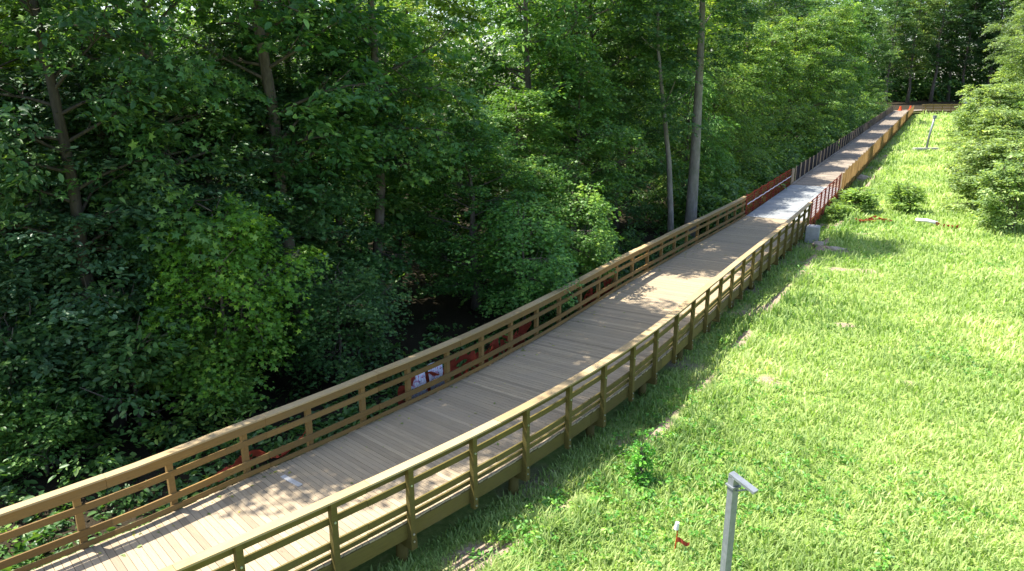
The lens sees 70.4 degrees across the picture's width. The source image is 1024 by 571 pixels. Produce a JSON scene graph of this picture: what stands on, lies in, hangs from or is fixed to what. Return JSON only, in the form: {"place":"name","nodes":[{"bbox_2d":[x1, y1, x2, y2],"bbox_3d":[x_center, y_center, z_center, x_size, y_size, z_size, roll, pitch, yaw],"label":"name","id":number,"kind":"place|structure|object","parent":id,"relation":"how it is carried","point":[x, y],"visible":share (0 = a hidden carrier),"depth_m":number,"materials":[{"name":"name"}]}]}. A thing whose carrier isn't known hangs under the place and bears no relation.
{"place":"outdoors","nodes":[
{"label":"outdoors","id":0,"kind":"place"},
{"bbox_2d":[0,82,1023,570],"bbox_3d":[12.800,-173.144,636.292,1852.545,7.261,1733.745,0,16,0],"label":"ground","id":1,"kind":"structure","parent":0,"point":[448,310],"depth_m":21.98,"materials":[{"name":"green plant"}]},
{"bbox_2d":[0,0,65,157],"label":"tall tree","id":2,"kind":"object","parent":1,"relation":"on","point":[13,53],"visible":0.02,"depth_m":26.91,"materials":[{"name":"green plant"}]},
{"bbox_2d":[0,0,124,288],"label":"tall tree","id":3,"kind":"object","parent":1,"relation":"on","point":[11,15],"visible":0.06,"depth_m":22.25,"materials":[{"name":"green plant"}]},
{"bbox_2d":[0,370,127,491],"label":"bush","id":4,"kind":"object","parent":1,"relation":"on","point":[62,423],"visible":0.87,"depth_m":17.37,"materials":[{"name":"green plant"}]},
{"bbox_2d":[0,288,127,481],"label":"bush","id":5,"kind":"object","parent":1,"relation":"on","point":[22,335],"visible":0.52,"depth_m":18.06,"materials":[{"name":"green plant"}]},
{"bbox_2d":[0,0,132,209],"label":"dark trunk tree","id":6,"kind":"object","parent":1,"relation":"on","point":[9,65],"visible":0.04,"depth_m":24.61,"materials":[{"name":"green plant"}]},
{"bbox_2d":[0,199,190,429],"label":"bush","id":7,"kind":"object","parent":1,"relation":"on","point":[69,282],"visible":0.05,"depth_m":20.84,"materials":[{"name":"green plant"}]},
{"bbox_2d":[0,51,202,402],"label":"broadleaf tree","id":8,"kind":"object","parent":1,"relation":"on","point":[64,221],"visible":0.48,"depth_m":18.32,"materials":[{"name":"green plant"}]},
{"bbox_2d":[0,0,228,434],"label":"tall tree","id":9,"kind":"object","parent":1,"relation":"on","point":[10,175],"visible":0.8,"depth_m":17.66,"materials":[{"name":"green plant"}]},
{"bbox_2d":[0,36,255,422],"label":"broadleaf tree","id":10,"kind":"object","parent":1,"relation":"on","point":[121,253],"visible":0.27,"depth_m":19.12,"materials":[{"name":"green plant"}]},
{"bbox_2d":[21,259,248,447],"bbox_3d":[-10.200,2.006,20.166,5.609,5.464,5.969,15,22,42],"label":"bush","id":11,"kind":"object","parent":1,"relation":"on","point":[126,350],"visible":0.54,"depth_m":18.62,"materials":[{"name":"green plant"}]},
{"bbox_2d":[0,0,294,385],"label":"tall tree","id":12,"kind":"object","parent":1,"relation":"on","point":[18,35],"visible":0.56,"depth_m":18.98,"materials":[{"name":"green plant"}]},
{"bbox_2d":[111,305,281,452],"bbox_3d":[-8.810,2.588,20.480,4.390,3.725,4.672,-14,21,-42],"label":"bush","id":13,"kind":"object","parent":1,"relation":"on","point":[197,364],"visible":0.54,"depth_m":19.77,"materials":[{"name":"green plant"}]},
{"bbox_2d":[122,191,335,411],"bbox_3d":[-8.339,0.707,20.736,6.297,6.794,5.247,-2,16,-5],"label":"sapling","id":14,"kind":"object","parent":1,"relation":"on","point":[246,259],"visible":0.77,"depth_m":19.50,"materials":[{"name":"green plant"}]},
{"bbox_2d":[102,39,373,366],"bbox_3d":[-9.303,-2.333,23.778,9.467,10.974,8.809,-4,16,-16],"label":"broadleaf tree","id":15,"kind":"object","parent":1,"relation":"on","point":[244,183],"visible":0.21,"depth_m":22.69,"materials":[{"name":"green plant"}]},
{"bbox_2d":[87,0,421,362],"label":"tall tree","id":16,"kind":"object","parent":1,"relation":"on","point":[345,91],"visible":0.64,"depth_m":22.43,"materials":[{"name":"green plant"}]},
{"bbox_2d":[206,431,305,486],"bbox_3d":[-6.196,4.158,17.684,0.830,0.733,2.772,12,20,37],"label":"fallen netting","id":17,"kind":"object","parent":1,"relation":"on","point":[256,453],"visible":0.36,"depth_m":17.42,"materials":[{"name":"red plastic"}]},
{"bbox_2d":[169,2,388,330],"bbox_3d":[-8.644,-3.493,25.761,8.769,12.120,7.486,6,17,20],"label":"broadleaf tree","id":18,"kind":"object","parent":1,"relation":"on","point":[284,76],"visible":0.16,"depth_m":24.04,"materials":[{"name":"green plant"}]},
{"bbox_2d":[174,0,408,211],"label":"grey trunk tree","id":19,"kind":"object","parent":1,"relation":"on","point":[299,27],"visible":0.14,"depth_m":25.09,"materials":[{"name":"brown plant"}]},
{"bbox_2d":[255,252,412,386],"bbox_3d":[-5.693,1.227,23.239,5.398,4.291,4.497,-5,16,-16],"label":"bush","id":20,"kind":"object","parent":1,"relation":"on","point":[361,277],"visible":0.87,"depth_m":22.33,"materials":[{"name":"green plant"}]},
{"bbox_2d":[227,4,442,322],"bbox_3d":[-6.635,-4.113,27.522,7.486,12.402,8.769,1,16,4],"label":"broadleaf tree","id":21,"kind":"object","parent":1,"relation":"on","point":[388,219],"visible":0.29,"depth_m":26.97,"materials":[{"name":"green plant"}]},
{"bbox_2d":[264,0,494,325],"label":"tall tree","id":22,"kind":"object","parent":1,"relation":"on","point":[415,63],"visible":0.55,"depth_m":26.44,"materials":[{"name":"green plant"}]},
{"bbox_2d":[0,179,790,570],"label":"undergrowth","id":23,"kind":"object","parent":1,"relation":"on","point":[36,537],"visible":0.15,"depth_m":19.00,"materials":[{"name":"green plant"}]},
{"bbox_2d":[307,0,495,251],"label":"tall tree","id":24,"kind":"object","parent":1,"relation":"on","point":[455,10],"visible":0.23,"depth_m":37.25,"materials":[{"name":"green plant"}]},
{"bbox_2d":[318,0,502,293],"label":"broadleaf tree","id":25,"kind":"object","parent":1,"relation":"on","point":[399,78],"visible":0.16,"depth_m":30.85,"materials":[{"name":"green plant"}]},
{"bbox_2d":[0,0,868,422],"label":"deep wood","id":26,"kind":"object","parent":1,"relation":"on","point":[314,158],"depth_m":34.68,"materials":[{"name":"green plant"}]},
{"bbox_2d":[0,0,869,179],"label":"back wood","id":27,"kind":"object","parent":1,"relation":"on","point":[422,6],"visible":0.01,"depth_m":114.57,"materials":[{"name":"green plant"}]},
{"bbox_2d":[385,107,561,309],"bbox_3d":[-1.323,-3.122,30.482,7.341,8.664,7.889,8,18,27],"label":"broadleaf tree","id":28,"kind":"object","parent":1,"relation":"on","point":[485,147],"visible":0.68,"depth_m":29.26,"materials":[{"name":"green plant"}]},
{"bbox_2d":[0,104,967,570],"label":"boardwalk","id":29,"kind":"structure","parent":1,"relation":"on","point":[434,458],"depth_m":17.70,"materials":[{"name":"brown wood"}]},
{"bbox_2d":[280,475,302,486],"bbox_3d":[-4.930,4.362,16.209,0.660,0.020,0.120,12,20,37],"label":"wood offcut","id":30,"kind":"object","parent":29,"relation":"on","point":[291,480],"visible":1,"depth_m":16.20,"materials":[{"name":"grey wood"}]},
{"bbox_2d":[99,226,773,556],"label":"fallen leaves","id":31,"kind":"object","parent":29,"relation":"on","point":[138,546],"visible":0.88,"depth_m":17.85,"materials":[{"name":"brown plant"}]},
{"bbox_2d":[398,321,530,406],"bbox_3d":[-1.290,2.482,23.261,0.407,1.278,6.724,11,19,33],"label":"sagging netting","id":32,"kind":"object","parent":29,"relation":"attached to","point":[473,355],"visible":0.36,"depth_m":23.18,"materials":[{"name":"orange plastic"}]},
{"bbox_2d":[411,372,427,398],"bbox_3d":[-2.763,2.873,21.005,0.165,0.801,0.757,13,21,40],"label":"notice sheet","id":33,"kind":"object","parent":32,"relation":"attached to","point":[420,379],"visible":0.22,"depth_m":21.07,"materials":[{"name":"white paper"}]},
{"bbox_2d":[428,362,444,389],"bbox_3d":[-2.267,2.681,21.683,0.165,0.801,0.609,13,21,39],"label":"notice sheet","id":34,"kind":"object","parent":32,"relation":"attached to","point":[438,369],"visible":0.45,"depth_m":21.70,"materials":[{"name":"white paper"}]},
{"bbox_2d":[583,277,613,306],"bbox_3d":[3.803,0.261,31.230,0.438,1.118,3.483,9,18,29],"label":"sagging netting","id":35,"kind":"object","parent":29,"relation":"hanging from","point":[608,282],"visible":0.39,"depth_m":31.07,"materials":[{"name":"red plastic"}]},
{"bbox_2d":[744,169,790,214],"bbox_3d":[19.158,-6.875,53.695,0.240,1.980,15.686,9,18,29],"label":"orange net fence","id":36,"kind":"object","parent":29,"relation":"attached to","point":[768,187],"visible":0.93,"depth_m":52.49,"materials":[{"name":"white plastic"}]},
{"bbox_2d":[791,166,796,184],"bbox_3d":[23.652,-9.237,60.900,0.111,1.422,1.800,9,18,29],"label":"pale fence panel","id":37,"kind":"object","parent":29,"relation":"on","point":[792,175],"visible":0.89,"depth_m":60.98,"materials":[{"name":"brown wood"}]},
{"bbox_2d":[809,173,841,223],"bbox_3d":[22.265,-6.177,51.236,0.149,1.980,15.005,9,18,29],"label":"orange net fence","id":38,"kind":"object","parent":29,"relation":"attached to","point":[828,201],"visible":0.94,"depth_m":49.89,"materials":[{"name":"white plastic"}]},
{"bbox_2d":[794,106,893,180],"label":"dark fabric fence","id":39,"kind":"object","parent":29,"relation":"on","point":[806,166],"visible":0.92,"depth_m":82.10,"materials":[{"name":"black"}]},
{"bbox_2d":[839,106,913,195],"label":"tan fabric fence","id":40,"kind":"object","parent":29,"relation":"on","point":[855,169],"visible":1,"depth_m":77.10,"materials":[{"name":"brown fabric"}]},
{"bbox_2d":[433,85,594,285],"bbox_3d":[0.087,-4.415,33.677,6.942,9.467,8.165,-6,17,-21],"label":"broadleaf tree","id":41,"kind":"object","parent":1,"relation":"on","point":[527,99],"visible":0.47,"depth_m":32.23,"materials":[{"name":"green plant"}]},
{"bbox_2d":[442,199,588,324],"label":"sapling","id":42,"kind":"object","parent":1,"relation":"on","point":[539,289],"visible":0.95,"depth_m":27.11,"materials":[{"name":"green plant"}]},
{"bbox_2d":[439,0,601,258],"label":"tall tree","id":43,"kind":"object","parent":1,"relation":"on","point":[524,29],"visible":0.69,"depth_m":34.98,"materials":[{"name":"green plant"}]},
{"bbox_2d":[509,15,628,229],"bbox_3d":[3.035,-8.736,41.960,6.679,13.297,8.160,6,17,20],"label":"broadleaf tree","id":44,"kind":"object","parent":1,"relation":"on","point":[575,102],"visible":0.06,"depth_m":40.72,"materials":[{"name":"green plant"}]},
{"bbox_2d":[516,177,626,292],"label":"sapling","id":45,"kind":"object","parent":1,"relation":"on","point":[572,201],"visible":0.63,"depth_m":30.74,"materials":[{"name":"green plant"}]},
{"bbox_2d":[512,56,660,269],"bbox_3d":[3.487,-6.037,36.952,7.350,10.819,8.646,-4,16,-14],"label":"broadleaf tree","id":46,"kind":"object","parent":1,"relation":"on","point":[595,92],"visible":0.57,"depth_m":35.32,"materials":[{"name":"green plant"}]},
{"bbox_2d":[496,0,678,220],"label":"tall tree","id":47,"kind":"object","parent":1,"relation":"on","point":[621,12],"visible":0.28,"depth_m":39.23,"materials":[{"name":"green plant"}]},
{"bbox_2d":[517,0,663,228],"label":"tall tree","id":48,"kind":"object","parent":1,"relation":"on","point":[590,6],"visible":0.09,"depth_m":44.04,"materials":[{"name":"green plant"}]},
{"bbox_2d":[570,18,684,228],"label":"broadleaf tree","id":49,"kind":"object","parent":1,"relation":"on","point":[610,53],"visible":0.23,"depth_m":44.89,"materials":[{"name":"green plant"}]},
{"bbox_2d":[622,429,655,487],"bbox_3d":[3.131,4.337,17.607,0.759,1.706,0.892,-3,16,-10],"label":"weed","id":50,"kind":"object","parent":1,"relation":"on","point":[641,459],"visible":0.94,"depth_m":17.40,"materials":[{"name":"green plant"}]},
{"bbox_2d":[581,0,698,209],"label":"tall tree","id":51,"kind":"object","parent":1,"relation":"on","point":[646,122],"visible":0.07,"depth_m":51.00,"materials":[{"name":"green plant"}]},
{"bbox_2d":[591,0,712,243],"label":"thin trunk tree","id":52,"kind":"object","parent":1,"relation":"on","point":[659,41],"visible":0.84,"depth_m":39.75,"materials":[{"name":"green plant"}]},
{"bbox_2d":[615,0,738,190],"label":"tall tree","id":53,"kind":"object","parent":1,"relation":"on","point":[709,23],"visible":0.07,"depth_m":57.68,"materials":[{"name":"green plant"}]},
{"bbox_2d":[674,521,689,548],"bbox_3d":[3.492,5.181,14.910,0.358,0.726,0.098,0,16,0],"label":"survey flag","id":54,"kind":"object","parent":1,"relation":"on","point":[678,539],"visible":0.98,"depth_m":14.91,"materials":[{"name":"orange plastic"}]},
{"bbox_2d":[630,63,748,222],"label":"broadleaf tree","id":55,"kind":"object","parent":1,"relation":"on","point":[707,153],"visible":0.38,"depth_m":48.79,"materials":[{"name":"green plant"}]},
{"bbox_2d":[643,0,742,156],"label":"tall tree","id":56,"kind":"object","parent":1,"relation":"on","point":[709,30],"visible":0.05,"depth_m":65.54,"materials":[{"name":"green plant"}]},
{"bbox_2d":[371,109,1023,570],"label":"grass","id":57,"kind":"structure","parent":1,"relation":"on","point":[701,543],"depth_m":20.37,"materials":[{"name":"green plant"}]},
{"bbox_2d":[915,218,937,224],"bbox_3d":[27.516,-4.264,48.129,0.256,0.347,1.341,-14,21,-40],"label":"white pipe","id":58,"kind":"object","parent":57,"relation":"on","point":[925,220],"visible":1,"depth_m":48.07,"materials":[{"name":"plastic"}]},
{"bbox_2d":[630,0,769,238],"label":"pale trunk tree","id":59,"kind":"object","parent":1,"relation":"on","point":[692,194],"visible":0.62,"depth_m":41.64,"materials":[{"name":"green plant"}]},
{"bbox_2d":[654,53,773,195],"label":"broadleaf tree","id":60,"kind":"object","parent":1,"relation":"on","point":[732,102],"visible":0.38,"depth_m":53.86,"materials":[{"name":"green plant"}]},
{"bbox_2d":[686,0,782,106],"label":"tall tree","id":61,"kind":"object","parent":1,"relation":"on","point":[748,23],"visible":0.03,"depth_m":74.90,"materials":[{"name":"green plant"}]},
{"bbox_2d":[720,471,757,570],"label":"steel post","id":62,"kind":"object","parent":1,"relation":"on","point":[735,483],"visible":1,"depth_m":11.30,"materials":[{"name":"grey metal"}]},
{"bbox_2d":[704,22,787,176],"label":"broadleaf tree","id":63,"kind":"object","parent":1,"relation":"on","point":[758,55],"visible":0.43,"depth_m":60.12,"materials":[{"name":"green plant"}]},
{"bbox_2d":[610,64,891,234],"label":"edge undergrowth","id":64,"kind":"object","parent":1,"relation":"on","point":[772,170],"visible":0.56,"depth_m":57.35,"materials":[{"name":"green plant"}]},
{"bbox_2d":[706,0,799,88],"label":"tall tree","id":65,"kind":"object","parent":1,"relation":"on","point":[770,9],"visible":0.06,"depth_m":85.78,"materials":[{"name":"green plant"}]},
{"bbox_2d":[718,20,815,173],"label":"broadleaf tree","id":66,"kind":"object","parent":1,"relation":"on","point":[784,65],"visible":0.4,"depth_m":68.34,"materials":[{"name":"green plant"}]},
{"bbox_2d":[743,0,831,139],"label":"tall tree","id":67,"kind":"object","parent":1,"relation":"on","point":[803,10],"visible":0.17,"depth_m":98.38,"materials":[{"name":"green plant"}]},
{"bbox_2d":[770,0,827,69],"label":"tall tree","id":68,"kind":"object","parent":1,"relation":"on","point":[812,1],"visible":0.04,"depth_m":114.58,"materials":[{"name":"green plant"}]},
{"bbox_2d":[765,9,854,161],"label":"broadleaf tree","id":69,"kind":"object","parent":1,"relation":"on","point":[815,56],"visible":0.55,"depth_m":77.60,"materials":[{"name":"green plant"}]},
{"bbox_2d":[804,224,820,242],"bbox_3d":[18.482,-3.146,44.619,0.750,1.050,0.950,8,18,27],"label":"concrete block","id":70,"kind":"object","parent":1,"relation":"on","point":[812,232],"depth_m":44.23,"materials":[{"name":"grey concrete"}]},
{"bbox_2d":[763,12,867,144],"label":"broadleaf tree","id":71,"kind":"object","parent":1,"relation":"on","point":[838,64],"visible":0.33,"depth_m":89.04,"materials":[{"name":"green plant"}]},
{"bbox_2d":[812,241,825,245],"bbox_3d":[18.187,-2.459,42.999,0.642,0.360,0.869,-7,17,-22],"label":"rock","id":72,"kind":"object","parent":1,"relation":"on","point":[814,243],"visible":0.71,"depth_m":42.83,"materials":[{"name":"grey stone"}]},
{"bbox_2d":[797,0,870,133],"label":"broadleaf tree","id":73,"kind":"object","parent":1,"relation":"on","point":[845,41],"visible":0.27,"depth_m":101.74,"materials":[{"name":"green plant"}]},
{"bbox_2d":[827,246,846,250],"bbox_3d":[18.647,-2.144,41.637,0.934,0.142,0.907,-2,16,-8],"label":"rock","id":74,"kind":"object","parent":1,"relation":"on","point":[833,247],"visible":0.81,"depth_m":41.48,"materials":[{"name":"grey stone"}]},
{"bbox_2d":[824,201,851,222],"bbox_3d":[22.572,-4.900,50.471,2.230,1.945,2.147,-3,16,-11],"label":"bush","id":75,"kind":"object","parent":1,"relation":"on","point":[834,210],"visible":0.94,"depth_m":50.12,"materials":[{"name":"green plant"}]},
{"bbox_2d":[808,0,879,119],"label":"broadleaf tree","id":76,"kind":"object","parent":1,"relation":"on","point":[861,33],"visible":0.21,"depth_m":117.04,"materials":[{"name":"green plant"}]},
{"bbox_2d":[829,186,882,212],"bbox_3d":[25.161,-5.994,52.740,3.650,2.560,3.792,-10,18,-31],"label":"bush","id":77,"kind":"object","parent":1,"relation":"on","point":[865,199],"visible":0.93,"depth_m":52.09,"materials":[{"name":"green plant"}]},
{"bbox_2d":[857,174,869,179],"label":"rock","id":78,"kind":"object","parent":1,"relation":"on","point":[862,177],"visible":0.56,"depth_m":70.18,"materials":[{"name":"grey stone"}]},
{"bbox_2d":[828,1,902,108],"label":"broadleaf tree","id":79,"kind":"object","parent":1,"relation":"on","point":[867,11],"visible":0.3,"depth_m":135.03,"materials":[{"name":"green plant"}]},
{"bbox_2d":[849,215,891,222],"bbox_3d":[24.136,-4.468,48.980,3.072,0.543,0.713,-1,16,-2],"label":"fallen netting","id":80,"kind":"object","parent":1,"relation":"on","point":[872,219],"visible":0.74,"depth_m":49.00,"materials":[{"name":"orange plastic"}]},
{"bbox_2d":[865,0,923,103],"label":"tall tree","id":81,"kind":"object","parent":1,"relation":"on","point":[903,16],"visible":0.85,"depth_m":204.36,"materials":[{"name":"green plant"}]},
{"bbox_2d":[781,0,1021,101],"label":"wood","id":82,"kind":"object","parent":1,"relation":"on","point":[921,85],"visible":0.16,"depth_m":230.44,"materials":[{"name":"green plant"}]},
{"bbox_2d":[880,179,933,212],"bbox_3d":[28.548,-6.104,52.544,3.569,3.174,3.436,-7,17,-23],"label":"bush","id":83,"kind":"object","parent":1,"relation":"on","point":[908,196],"visible":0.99,"depth_m":52.04,"materials":[{"name":"green plant"}]},
{"bbox_2d":[883,0,948,102],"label":"tall tree","id":84,"kind":"object","parent":1,"relation":"on","point":[923,40],"visible":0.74,"depth_m":209.40,"materials":[{"name":"green plant"}]},
{"bbox_2d":[912,115,940,150],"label":"base pole","id":85,"kind":"object","parent":1,"relation":"on","point":[930,131],"visible":0.83,"depth_m":91.64,"materials":[{"name":"metal"}]},
{"bbox_2d":[909,0,975,101],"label":"tall tree","id":86,"kind":"object","parent":1,"relation":"on","point":[937,50],"visible":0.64,"depth_m":215.02,"materials":[{"name":"green plant"}]},
{"bbox_2d":[936,222,958,228],"bbox_3d":[28.378,-3.930,47.308,1.328,0.412,0.286,13,20,39],"label":"fallen netting","id":87,"kind":"object","parent":1,"relation":"on","point":[949,225],"visible":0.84,"depth_m":47.18,"materials":[{"name":"orange plastic"}]},
{"bbox_2d":[938,0,982,100],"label":"thin trunk tree","id":88,"kind":"object","parent":1,"relation":"on","point":[948,88],"visible":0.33,"depth_m":225.88,"materials":[{"name":"green plant"}]},
{"bbox_2d":[934,0,1001,100],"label":"tall tree","id":89,"kind":"object","parent":1,"relation":"on","point":[984,20],"visible":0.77,"depth_m":219.68,"materials":[{"name":"green plant"}]},
{"bbox_2d":[942,97,1007,149],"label":"shrub","id":90,"kind":"object","parent":1,"relation":"on","point":[964,115],"visible":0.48,"depth_m":90.71,"materials":[{"name":"green plant"}]},
{"bbox_2d":[939,139,1014,192],"bbox_3d":[39.416,-9.691,60.680,6.229,4.967,5.853,-10,19,-33],"label":"shrub","id":91,"kind":"object","parent":1,"relation":"on","point":[960,156],"visible":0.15,"depth_m":60.66,"materials":[{"name":"green plant"}]},
{"bbox_2d":[938,106,1023,162],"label":"shrub","id":92,"kind":"object","parent":1,"relation":"on","point":[1008,117],"visible":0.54,"depth_m":72.91,"materials":[{"name":"green plant"}]},
{"bbox_2d":[939,134,1023,213],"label":"shrub","id":93,"kind":"object","parent":1,"relation":"on","point":[995,149],"visible":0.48,"depth_m":52.25,"materials":[{"name":"green plant"}]},
{"bbox_2d":[944,81,1023,138],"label":"shrub","id":94,"kind":"object","parent":1,"relation":"on","point":[1001,94],"visible":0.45,"depth_m":102.84,"materials":[{"name":"green plant"}]},
{"bbox_2d":[959,68,1023,123],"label":"shrub","id":95,"kind":"object","parent":1,"relation":"on","point":[1000,79],"visible":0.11,"depth_m":135.41,"materials":[{"name":"green plant"}]},
{"bbox_2d":[962,150,1023,233],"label":"shrub","id":96,"kind":"object","parent":1,"relation":"on","point":[1010,180],"visible":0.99,"depth_m":45.63,"materials":[{"name":"green plant"}]},
{"bbox_2d":[965,0,1023,88],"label":"tall tree","id":97,"kind":"object","parent":1,"relation":"on","point":[1001,3],"visible":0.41,"depth_m":218.76,"materials":[{"name":"green plant"}]},
{"bbox_2d":[981,0,1023,76],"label":"broadleaf tree","id":98,"kind":"object","parent":1,"relation":"on","point":[1007,32],"visible":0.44,"depth_m":152.20,"materials":[{"name":"green plant"}]},
{"bbox_2d":[994,4,1023,111],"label":"broadleaf tree","id":99,"kind":"object","parent":1,"relation":"on","point":[1015,69],"visible":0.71,"depth_m":126.96,"materials":[{"name":"green plant"}]},
{"bbox_2d":[997,1,1022,66],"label":"tall tree","id":100,"kind":"object","parent":1,"relation":"on","point":[1016,21],"visible":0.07,"depth_m":219.07,"materials":[{"name":"green plant"}]},
{"bbox_2d":[1014,78,1023,111],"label":"broadleaf tree","id":101,"kind":"object","parent":1,"relation":"on","point":[1022,103],"visible":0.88,"depth_m":83.48,"materials":[{"name":"green plant"}]},
{"bbox_2d":[101,0,1010,81],"label":"sky","id":102,"kind":"structure","parent":0,"point":[103,7],"materials":[{"name":"white"}]}
]}

